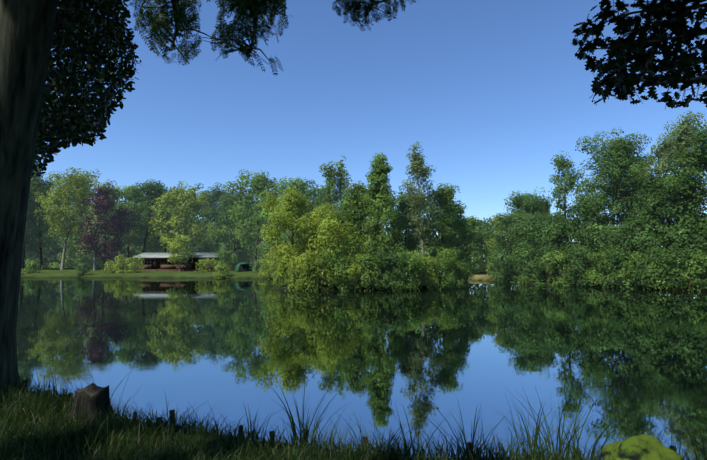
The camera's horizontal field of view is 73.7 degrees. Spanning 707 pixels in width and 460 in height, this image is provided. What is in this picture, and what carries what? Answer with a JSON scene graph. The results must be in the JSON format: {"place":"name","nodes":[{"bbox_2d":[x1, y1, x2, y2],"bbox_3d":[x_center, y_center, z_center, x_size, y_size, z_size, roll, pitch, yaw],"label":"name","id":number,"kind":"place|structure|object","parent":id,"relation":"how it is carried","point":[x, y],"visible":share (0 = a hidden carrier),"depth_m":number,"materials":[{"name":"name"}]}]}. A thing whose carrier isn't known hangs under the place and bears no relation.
{"place":"outdoors","nodes":[
{"label":"outdoors","id":0,"kind":"place"},
{"bbox_2d":[0,267,706,459],"bbox_3d":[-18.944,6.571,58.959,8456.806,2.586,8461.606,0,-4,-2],"label":"ground","id":1,"kind":"structure","parent":0,"point":[99,272],"depth_m":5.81,"materials":[{"name":"green plant"}]},
{"bbox_2d":[22,259,42,272],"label":"bush","id":2,"kind":"object","parent":1,"relation":"on","point":[32,266],"visible":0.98,"depth_m":81.89,"materials":[{"name":"green plant"}]},
{"bbox_2d":[21,160,48,268],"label":"tree","id":3,"kind":"object","parent":1,"relation":"on","point":[28,249],"visible":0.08,"depth_m":104.18,"materials":[{"name":"green plant"}]},
{"bbox_2d":[25,244,49,267],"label":"tree","id":4,"kind":"object","parent":1,"relation":"on","point":[32,255],"visible":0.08,"depth_m":117.48,"materials":[{"name":"green plant"}]},
{"bbox_2d":[24,185,51,241],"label":"tree","id":5,"kind":"object","parent":1,"relation":"on","point":[27,226],"visible":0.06,"depth_m":100.03,"materials":[{"name":"green plant"}]},
{"bbox_2d":[23,174,72,268],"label":"tree","id":6,"kind":"object","parent":1,"relation":"on","point":[44,227],"visible":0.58,"depth_m":104.16,"materials":[{"name":"green plant"}]},
{"bbox_2d":[29,232,77,267],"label":"tree","id":7,"kind":"object","parent":1,"relation":"on","point":[49,249],"visible":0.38,"depth_m":122.76,"materials":[{"name":"green plant"}]},
{"bbox_2d":[33,167,100,269],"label":"tree","id":8,"kind":"object","parent":1,"relation":"on","point":[76,185],"visible":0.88,"depth_m":97.86,"materials":[{"name":"green plant"}]},
{"bbox_2d":[38,208,112,264],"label":"tree","id":9,"kind":"object","parent":1,"relation":"on","point":[55,255],"visible":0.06,"depth_m":126.27,"materials":[{"name":"green plant"}]},
{"bbox_2d":[48,237,106,267],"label":"tree","id":10,"kind":"object","parent":1,"relation":"on","point":[73,253],"visible":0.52,"depth_m":120.11,"materials":[{"name":"green plant"}]},
{"bbox_2d":[74,262,91,275],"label":"bush","id":11,"kind":"object","parent":1,"relation":"on","point":[83,268],"visible":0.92,"depth_m":78.47,"materials":[{"name":"green plant"}]},
{"bbox_2d":[66,383,118,423],"bbox_3d":[-3.164,2.116,5.676,0.622,0.468,0.619,0,-4,-2],"label":"tree stump","id":12,"kind":"object","parent":1,"relation":"on","point":[95,396],"visible":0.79,"depth_m":5.55,"materials":[{"name":"brown wood"}]},
{"bbox_2d":[77,234,125,267],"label":"tree","id":13,"kind":"object","parent":1,"relation":"on","point":[98,262],"visible":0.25,"depth_m":118.50,"materials":[{"name":"green plant"}]},
{"bbox_2d":[62,217,141,266],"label":"tree","id":14,"kind":"object","parent":1,"relation":"on","point":[78,218],"visible":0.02,"depth_m":125.07,"materials":[{"name":"green plant"}]},
{"bbox_2d":[85,179,122,269],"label":"tree","id":15,"kind":"object","parent":1,"relation":"on","point":[112,197],"visible":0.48,"depth_m":95.14,"materials":[{"name":"green plant"}]},
{"bbox_2d":[75,183,135,269],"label":"tree","id":16,"kind":"object","parent":1,"relation":"on","point":[88,239],"visible":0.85,"depth_m":94.53,"materials":[{"name":"purple plant"}]},
{"bbox_2d":[108,254,145,273],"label":"bush","id":17,"kind":"object","parent":1,"relation":"on","point":[127,262],"visible":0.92,"depth_m":82.51,"materials":[{"name":"green plant"}]},
{"bbox_2d":[107,236,148,268],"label":"tree","id":18,"kind":"object","parent":1,"relation":"on","point":[123,251],"visible":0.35,"depth_m":116.89,"materials":[{"name":"green plant"}]},
{"bbox_2d":[111,185,149,268],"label":"tree","id":19,"kind":"object","parent":1,"relation":"on","point":[126,196],"visible":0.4,"depth_m":110.42,"materials":[{"name":"green plant"}]},
{"bbox_2d":[117,179,178,259],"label":"tree","id":20,"kind":"object","parent":1,"relation":"on","point":[155,191],"visible":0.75,"depth_m":103.14,"materials":[{"name":"green plant"}]},
{"bbox_2d":[141,192,187,252],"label":"tree","id":21,"kind":"object","parent":1,"relation":"on","point":[157,246],"visible":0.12,"depth_m":107.13,"materials":[{"name":"green plant"}]},
{"bbox_2d":[148,181,210,248],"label":"tree","id":22,"kind":"object","parent":1,"relation":"on","point":[181,208],"visible":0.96,"depth_m":98.41,"materials":[{"name":"green plant"}]},
{"bbox_2d":[163,232,195,270],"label":"tree","id":23,"kind":"object","parent":1,"relation":"on","point":[177,248],"visible":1,"depth_m":87.35,"materials":[{"name":"green plant"}]},
{"bbox_2d":[132,252,229,270],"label":"pavilion","id":24,"kind":"structure","parent":1,"relation":"on","point":[156,262],"depth_m":90.60,"materials":[{"name":"wood"}]},
{"bbox_2d":[170,183,217,237],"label":"tree","id":25,"kind":"object","parent":1,"relation":"on","point":[204,211],"visible":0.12,"depth_m":131.20,"materials":[{"name":"green plant"}]},
{"bbox_2d":[195,258,217,271],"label":"bush","id":26,"kind":"object","parent":1,"relation":"on","point":[207,264],"visible":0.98,"depth_m":83.55,"materials":[{"name":"green plant"}]},
{"bbox_2d":[0,0,415,391],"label":"tree","id":27,"kind":"object","parent":1,"relation":"on","point":[33,33],"visible":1,"depth_m":7.04,"materials":[{"name":"green plant"}]},
{"bbox_2d":[196,222,237,262],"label":"tree","id":28,"kind":"object","parent":1,"relation":"on","point":[210,246],"visible":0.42,"depth_m":112.94,"materials":[{"name":"green plant"}]},
{"bbox_2d":[212,261,232,277],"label":"bush","id":29,"kind":"object","parent":1,"relation":"on","point":[224,268],"visible":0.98,"depth_m":73.87,"materials":[{"name":"green plant"}]},
{"bbox_2d":[195,182,256,243],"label":"tree","id":30,"kind":"object","parent":1,"relation":"on","point":[209,216],"visible":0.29,"depth_m":130.45,"materials":[{"name":"green plant"}]},
{"bbox_2d":[215,247,238,270],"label":"tree","id":31,"kind":"object","parent":1,"relation":"on","point":[223,254],"visible":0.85,"depth_m":88.56,"materials":[{"name":"green plant"}]},
{"bbox_2d":[211,193,253,268],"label":"tree","id":32,"kind":"object","parent":1,"relation":"on","point":[224,216],"visible":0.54,"depth_m":100.24,"materials":[{"name":"green plant"}]},
{"bbox_2d":[219,238,259,265],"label":"tree","id":33,"kind":"object","parent":1,"relation":"on","point":[243,256],"visible":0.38,"depth_m":119.90,"materials":[{"name":"green plant"}]},
{"bbox_2d":[235,262,252,271],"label":"tent","id":34,"kind":"object","parent":1,"relation":"on","point":[242,267],"visible":0.94,"depth_m":84.38,"materials":[{"name":"fabric"}]},
{"bbox_2d":[218,169,286,269],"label":"tree","id":35,"kind":"object","parent":1,"relation":"on","point":[260,183],"visible":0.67,"depth_m":93.03,"materials":[{"name":"green plant"}]},
{"bbox_2d":[258,249,284,278],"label":"bush","id":36,"kind":"object","parent":1,"relation":"on","point":[264,263],"visible":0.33,"depth_m":71.13,"materials":[{"name":"green plant"}]},
{"bbox_2d":[253,234,294,272],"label":"tree","id":37,"kind":"object","parent":1,"relation":"on","point":[266,245],"visible":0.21,"depth_m":77.60,"materials":[{"name":"green plant"}]},
{"bbox_2d":[272,255,299,285],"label":"bush","id":38,"kind":"object","parent":1,"relation":"on","point":[285,263],"visible":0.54,"depth_m":40.26,"materials":[{"name":"green plant"}]},
{"bbox_2d":[256,186,337,285],"bbox_3d":[-5.247,0.627,42.806,7.745,9.236,6.680,0,-4,-2],"label":"tree","id":39,"kind":"object","parent":1,"relation":"on","point":[294,206],"visible":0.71,"depth_m":41.89,"materials":[{"name":"green plant"}]},
{"bbox_2d":[274,176,323,246],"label":"tree","id":40,"kind":"object","parent":1,"relation":"on","point":[301,185],"visible":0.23,"depth_m":89.60,"materials":[{"name":"green plant"}]},
{"bbox_2d":[284,257,318,290],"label":"bush","id":41,"kind":"object","parent":1,"relation":"on","point":[292,269],"visible":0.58,"depth_m":39.08,"materials":[{"name":"green plant"}]},
{"bbox_2d":[293,250,328,290],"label":"bush","id":42,"kind":"object","parent":1,"relation":"on","point":[308,258],"visible":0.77,"depth_m":38.98,"materials":[{"name":"green plant"}]},
{"bbox_2d":[296,203,340,277],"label":"tree","id":43,"kind":"object","parent":1,"relation":"on","point":[319,208],"visible":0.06,"depth_m":45.32,"materials":[{"name":"green plant"}]},
{"bbox_2d":[307,257,338,290],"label":"bush","id":44,"kind":"object","parent":1,"relation":"on","point":[320,271],"visible":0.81,"depth_m":38.90,"materials":[{"name":"green plant"}]},
{"bbox_2d":[289,208,364,279],"bbox_3d":[-2.388,1.630,41.085,6.976,7.098,7.120,0,-4,-2],"label":"tree","id":45,"kind":"object","parent":1,"relation":"on","point":[327,229],"visible":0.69,"depth_m":40.62,"materials":[{"name":"green plant"}]},
{"bbox_2d":[319,161,340,215],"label":"tree","id":46,"kind":"object","parent":1,"relation":"on","point":[331,174],"visible":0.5,"depth_m":93.88,"materials":[{"name":"green plant"}]},
{"bbox_2d":[315,246,350,290],"bbox_3d":[-1.616,3.238,39.902,3.148,3.768,3.030,0,-4,-2],"label":"bush","id":47,"kind":"object","parent":1,"relation":"on","point":[328,261],"visible":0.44,"depth_m":39.17,"materials":[{"name":"green plant"}]},
{"bbox_2d":[331,156,351,220],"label":"tree","id":48,"kind":"object","parent":1,"relation":"on","point":[341,174],"visible":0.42,"depth_m":95.07,"materials":[{"name":"green plant"}]},
{"bbox_2d":[326,254,359,290],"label":"bush","id":49,"kind":"object","parent":1,"relation":"on","point":[341,269],"visible":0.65,"depth_m":38.79,"materials":[{"name":"green plant"}]},
{"bbox_2d":[24,379,675,457],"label":"wooden stakes","id":50,"kind":"object","parent":1,"relation":"on","point":[173,410],"visible":0.08,"depth_m":5.63,"materials":[{"name":"brown wood"}]},
{"bbox_2d":[336,193,370,278],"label":"tree","id":51,"kind":"object","parent":1,"relation":"on","point":[343,211],"visible":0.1,"depth_m":46.65,"materials":[{"name":"green plant"}]},
{"bbox_2d":[342,261,373,290],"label":"bush","id":52,"kind":"object","parent":1,"relation":"on","point":[352,273],"visible":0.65,"depth_m":38.63,"materials":[{"name":"green plant"}]},
{"bbox_2d":[337,180,380,260],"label":"tree","id":53,"kind":"object","parent":1,"relation":"on","point":[356,192],"visible":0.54,"depth_m":45.58,"materials":[{"name":"green plant"}]},
{"bbox_2d":[353,253,386,290],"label":"bush","id":54,"kind":"object","parent":1,"relation":"on","point":[364,259],"visible":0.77,"depth_m":38.89,"materials":[{"name":"green plant"}]},
{"bbox_2d":[357,152,403,276],"bbox_3d":[2.603,-1.228,43.888,4.360,12.481,4.338,-1,-4,9],"label":"tree","id":55,"kind":"object","parent":1,"relation":"on","point":[379,196],"visible":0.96,"depth_m":43.64,"materials":[{"name":"green plant"}]},
{"bbox_2d":[368,255,392,290],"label":"bush","id":56,"kind":"object","parent":1,"relation":"on","point":[377,268],"visible":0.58,"depth_m":39.14,"materials":[{"name":"green plant"}]},
{"bbox_2d":[372,246,414,290],"bbox_3d":[3.320,3.249,39.233,3.656,3.780,3.257,0,-4,-2],"label":"bush","id":57,"kind":"object","parent":1,"relation":"on","point":[394,257],"visible":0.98,"depth_m":38.79,"materials":[{"name":"green plant"}]},
{"bbox_2d":[380,257,424,290],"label":"bush","id":58,"kind":"object","parent":1,"relation":"on","point":[409,266],"visible":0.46,"depth_m":39.04,"materials":[{"name":"green plant"}]},
{"bbox_2d":[388,193,425,253],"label":"tree","id":59,"kind":"object","parent":1,"relation":"on","point":[410,243],"visible":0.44,"depth_m":47.11,"materials":[{"name":"green plant"}]},
{"bbox_2d":[397,246,428,290],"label":"bush","id":60,"kind":"object","parent":1,"relation":"on","point":[415,256],"visible":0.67,"depth_m":39.02,"materials":[{"name":"green plant"}]},
{"bbox_2d":[388,187,438,244],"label":"tree","id":61,"kind":"object","parent":1,"relation":"on","point":[423,213],"visible":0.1,"depth_m":81.81,"materials":[{"name":"green plant"}]},
{"bbox_2d":[399,142,443,271],"bbox_3d":[6.457,-1.555,44.885,4.280,13.738,4.329,0,-4,-2],"label":"tree","id":62,"kind":"object","parent":1,"relation":"on","point":[419,170],"visible":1,"depth_m":44.83,"materials":[{"name":"green plant"}]},
{"bbox_2d":[411,254,441,289],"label":"bush","id":63,"kind":"object","parent":1,"relation":"on","point":[423,281],"visible":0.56,"depth_m":40.02,"materials":[{"name":"green plant"}]},
{"bbox_2d":[425,256,457,288],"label":"bush","id":64,"kind":"object","parent":1,"relation":"on","point":[442,270],"visible":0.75,"depth_m":40.87,"materials":[{"name":"green plant"}]},
{"bbox_2d":[420,183,466,278],"bbox_3d":[8.803,0.768,46.618,4.940,10.970,4.209,0,-4,-2],"label":"tree","id":65,"kind":"object","parent":1,"relation":"on","point":[444,200],"visible":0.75,"depth_m":46.42,"materials":[{"name":"green plant"}]},
{"bbox_2d":[430,247,466,288],"bbox_3d":[8.393,3.795,43.273,2.739,4.601,3.749,2,-5,-30],"label":"bush","id":66,"kind":"object","parent":1,"relation":"on","point":[446,255],"visible":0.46,"depth_m":42.58,"materials":[{"name":"green plant"}]},
{"bbox_2d":[437,246,468,287],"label":"bush","id":67,"kind":"object","parent":1,"relation":"on","point":[460,274],"visible":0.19,"depth_m":44.40,"materials":[{"name":"green plant"}]},
{"bbox_2d":[437,200,480,284],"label":"tree","id":68,"kind":"object","parent":1,"relation":"on","point":[466,239],"visible":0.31,"depth_m":48.73,"materials":[{"name":"green plant"}]},
{"bbox_2d":[454,251,474,286],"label":"bush","id":69,"kind":"object","parent":1,"relation":"on","point":[469,272],"visible":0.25,"depth_m":46.76,"materials":[{"name":"green plant"}]},
{"bbox_2d":[459,215,486,268],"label":"tree","id":70,"kind":"object","parent":1,"relation":"on","point":[473,224],"visible":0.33,"depth_m":68.26,"materials":[{"name":"green plant"}]},
{"bbox_2d":[470,223,504,274],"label":"tree","id":71,"kind":"object","parent":1,"relation":"on","point":[478,231],"visible":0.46,"depth_m":66.99,"materials":[{"name":"green plant"}]},
{"bbox_2d":[485,254,503,276],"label":"bush","id":72,"kind":"object","parent":1,"relation":"on","point":[490,265],"visible":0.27,"depth_m":61.80,"materials":[{"name":"green plant"}]},
{"bbox_2d":[483,213,509,275],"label":"tree","id":73,"kind":"object","parent":1,"relation":"on","point":[496,226],"visible":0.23,"depth_m":64.33,"materials":[{"name":"green plant"}]},
{"bbox_2d":[489,243,520,281],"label":"bush","id":74,"kind":"object","parent":1,"relation":"on","point":[500,277],"visible":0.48,"depth_m":58.38,"materials":[{"name":"green plant"}]},
{"bbox_2d":[479,212,535,281],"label":"tree","id":75,"kind":"object","parent":1,"relation":"on","point":[512,229],"visible":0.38,"depth_m":57.82,"materials":[{"name":"green plant"}]},
{"bbox_2d":[503,186,552,251],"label":"tree","id":76,"kind":"object","parent":1,"relation":"on","point":[524,203],"visible":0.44,"depth_m":60.07,"materials":[{"name":"green plant"}]},
{"bbox_2d":[512,248,550,283],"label":"bush","id":77,"kind":"object","parent":1,"relation":"on","point":[522,278],"visible":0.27,"depth_m":53.40,"materials":[{"name":"green plant"}]},
{"bbox_2d":[506,211,563,279],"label":"tree","id":78,"kind":"object","parent":1,"relation":"on","point":[520,260],"visible":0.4,"depth_m":54.67,"materials":[{"name":"green plant"}]},
{"bbox_2d":[529,196,553,217],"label":"tree","id":79,"kind":"object","parent":1,"relation":"on","point":[547,206],"visible":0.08,"depth_m":61.87,"materials":[{"name":"green plant"}]},
{"bbox_2d":[523,243,566,284],"bbox_3d":[21.163,3.726,51.537,4.280,4.718,4.813,0,-4,-2],"label":"bush","id":80,"kind":"object","parent":1,"relation":"on","point":[542,251],"visible":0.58,"depth_m":51.32,"materials":[{"name":"green plant"}]},
{"bbox_2d":[517,212,572,279],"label":"tree","id":81,"kind":"object","parent":1,"relation":"on","point":[525,231],"visible":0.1,"depth_m":53.19,"materials":[{"name":"green plant"}]},
{"bbox_2d":[534,212,584,279],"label":"tree","id":82,"kind":"object","parent":1,"relation":"on","point":[560,232],"visible":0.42,"depth_m":51.45,"materials":[{"name":"green plant"}]},
{"bbox_2d":[540,249,580,285],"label":"bush","id":83,"kind":"object","parent":1,"relation":"on","point":[555,258],"visible":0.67,"depth_m":48.94,"materials":[{"name":"green plant"}]},
{"bbox_2d":[548,150,578,239],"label":"tree","id":84,"kind":"object","parent":1,"relation":"on","point":[561,162],"visible":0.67,"depth_m":53.23,"materials":[{"name":"green plant"}]},
{"bbox_2d":[559,244,600,286],"bbox_3d":[22.706,3.514,47.431,4.021,4.362,4.316,-2,-4,21],"label":"bush","id":85,"kind":"object","parent":1,"relation":"on","point":[580,251],"visible":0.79,"depth_m":46.56,"materials":[{"name":"green plant"}]},
{"bbox_2d":[561,192,613,266],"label":"tree","id":86,"kind":"object","parent":1,"relation":"on","point":[589,207],"visible":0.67,"depth_m":48.87,"materials":[{"name":"green plant"}]},
{"bbox_2d":[581,251,620,287],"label":"bush","id":87,"kind":"object","parent":1,"relation":"on","point":[597,272],"visible":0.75,"depth_m":44.42,"materials":[{"name":"green plant"}]},
{"bbox_2d":[577,222,627,280],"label":"tree","id":88,"kind":"object","parent":1,"relation":"on","point":[597,233],"visible":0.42,"depth_m":46.41,"materials":[{"name":"green plant"}]},
{"bbox_2d":[561,127,667,228],"bbox_3d":[28.579,-2.915,51.388,10.521,16.903,10.063,1,-4,-20],"label":"tree","id":89,"kind":"object","parent":1,"relation":"on","point":[620,151],"visible":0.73,"depth_m":50.35,"materials":[{"name":"green plant"}]},
{"bbox_2d":[593,222,638,279],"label":"tree","id":90,"kind":"object","parent":1,"relation":"on","point":[609,232],"visible":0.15,"depth_m":45.81,"materials":[{"name":"green plant"}]},
{"bbox_2d":[600,245,638,287],"bbox_3d":[24.778,3.400,43.684,3.539,4.049,3.968,-2,-5,27],"label":"bush","id":91,"kind":"object","parent":1,"relation":"on","point":[616,253],"visible":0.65,"depth_m":42.89,"materials":[{"name":"green plant"}]},
{"bbox_2d":[606,154,656,223],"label":"tree","id":92,"kind":"object","parent":1,"relation":"on","point":[624,191],"visible":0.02,"depth_m":53.75,"materials":[{"name":"green plant"}]},
{"bbox_2d":[616,251,649,288],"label":"bush","id":93,"kind":"object","parent":1,"relation":"on","point":[636,257],"visible":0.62,"depth_m":42.01,"materials":[{"name":"green plant"}]},
{"bbox_2d":[600,217,671,280],"bbox_3d":[26.670,2.054,44.274,6.305,6.738,6.734,0,-4,-2],"label":"tree","id":94,"kind":"object","parent":1,"relation":"on","point":[630,229],"visible":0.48,"depth_m":43.27,"materials":[{"name":"green plant"}]},
{"bbox_2d":[571,0,706,108],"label":"oak tree","id":95,"kind":"object","parent":1,"relation":"on","point":[629,48],"visible":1,"depth_m":5.59,"materials":[{"name":"green plant"}]},
{"bbox_2d":[601,434,683,459],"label":"mossy boulder","id":96,"kind":"object","parent":1,"relation":"on","point":[641,447],"visible":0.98,"depth_m":4.09,"materials":[{"name":"plant"}]},
{"bbox_2d":[624,171,683,252],"bbox_3d":[28.250,-0.246,44.134,5.582,10.859,5.089,0,-4,-2],"label":"tree","id":97,"kind":"object","parent":1,"relation":"on","point":[652,203],"visible":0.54,"depth_m":44.01,"materials":[{"name":"green plant"}]},
{"bbox_2d":[625,243,683,289],"bbox_3d":[26.213,3.175,41.204,4.122,4.129,3.900,0,-4,-2],"label":"bush","id":98,"kind":"object","parent":1,"relation":"on","point":[653,253],"visible":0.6,"depth_m":40.73,"materials":[{"name":"green plant"}]},
{"bbox_2d":[642,249,685,289],"bbox_3d":[26.572,3.406,40.617,3.589,3.609,3.022,-1,-4,16],"label":"bush","id":99,"kind":"object","parent":1,"relation":"on","point":[666,262],"visible":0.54,"depth_m":40.05,"materials":[{"name":"green plant"}]},
{"bbox_2d":[637,110,706,225],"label":"tree","id":100,"kind":"object","parent":1,"relation":"on","point":[683,136],"visible":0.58,"depth_m":45.11,"materials":[{"name":"green plant"}]},
{"bbox_2d":[653,167,706,282],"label":"tree","id":101,"kind":"object","parent":1,"relation":"on","point":[684,187],"visible":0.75,"depth_m":41.35,"materials":[{"name":"green plant"}]},
{"bbox_2d":[658,226,701,283],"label":"tree","id":102,"kind":"object","parent":1,"relation":"on","point":[674,240],"visible":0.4,"depth_m":41.36,"materials":[{"name":"green plant"}]},
{"bbox_2d":[659,245,705,290],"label":"bush","id":103,"kind":"object","parent":1,"relation":"on","point":[682,263],"visible":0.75,"depth_m":38.88,"materials":[{"name":"green plant"}]},
{"bbox_2d":[662,125,706,251],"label":"tree","id":104,"kind":"object","parent":1,"relation":"on","point":[699,151],"visible":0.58,"depth_m":41.99,"materials":[{"name":"green plant"}]},
{"bbox_2d":[677,251,706,291],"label":"bush","id":105,"kind":"object","parent":1,"relation":"on","point":[698,271],"visible":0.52,"depth_m":37.68,"materials":[{"name":"green plant"}]},
{"bbox_2d":[16,277,706,459],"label":"pond water","id":106,"kind":"structure","parent":0,"point":[635,356],"depth_m":11.63,"materials":[{"name":"blue liquid"}]},
{"bbox_2d":[38,0,706,262],"label":"sky","id":107,"kind":"structure","parent":0,"point":[489,91],"materials":[{"name":"blue"}]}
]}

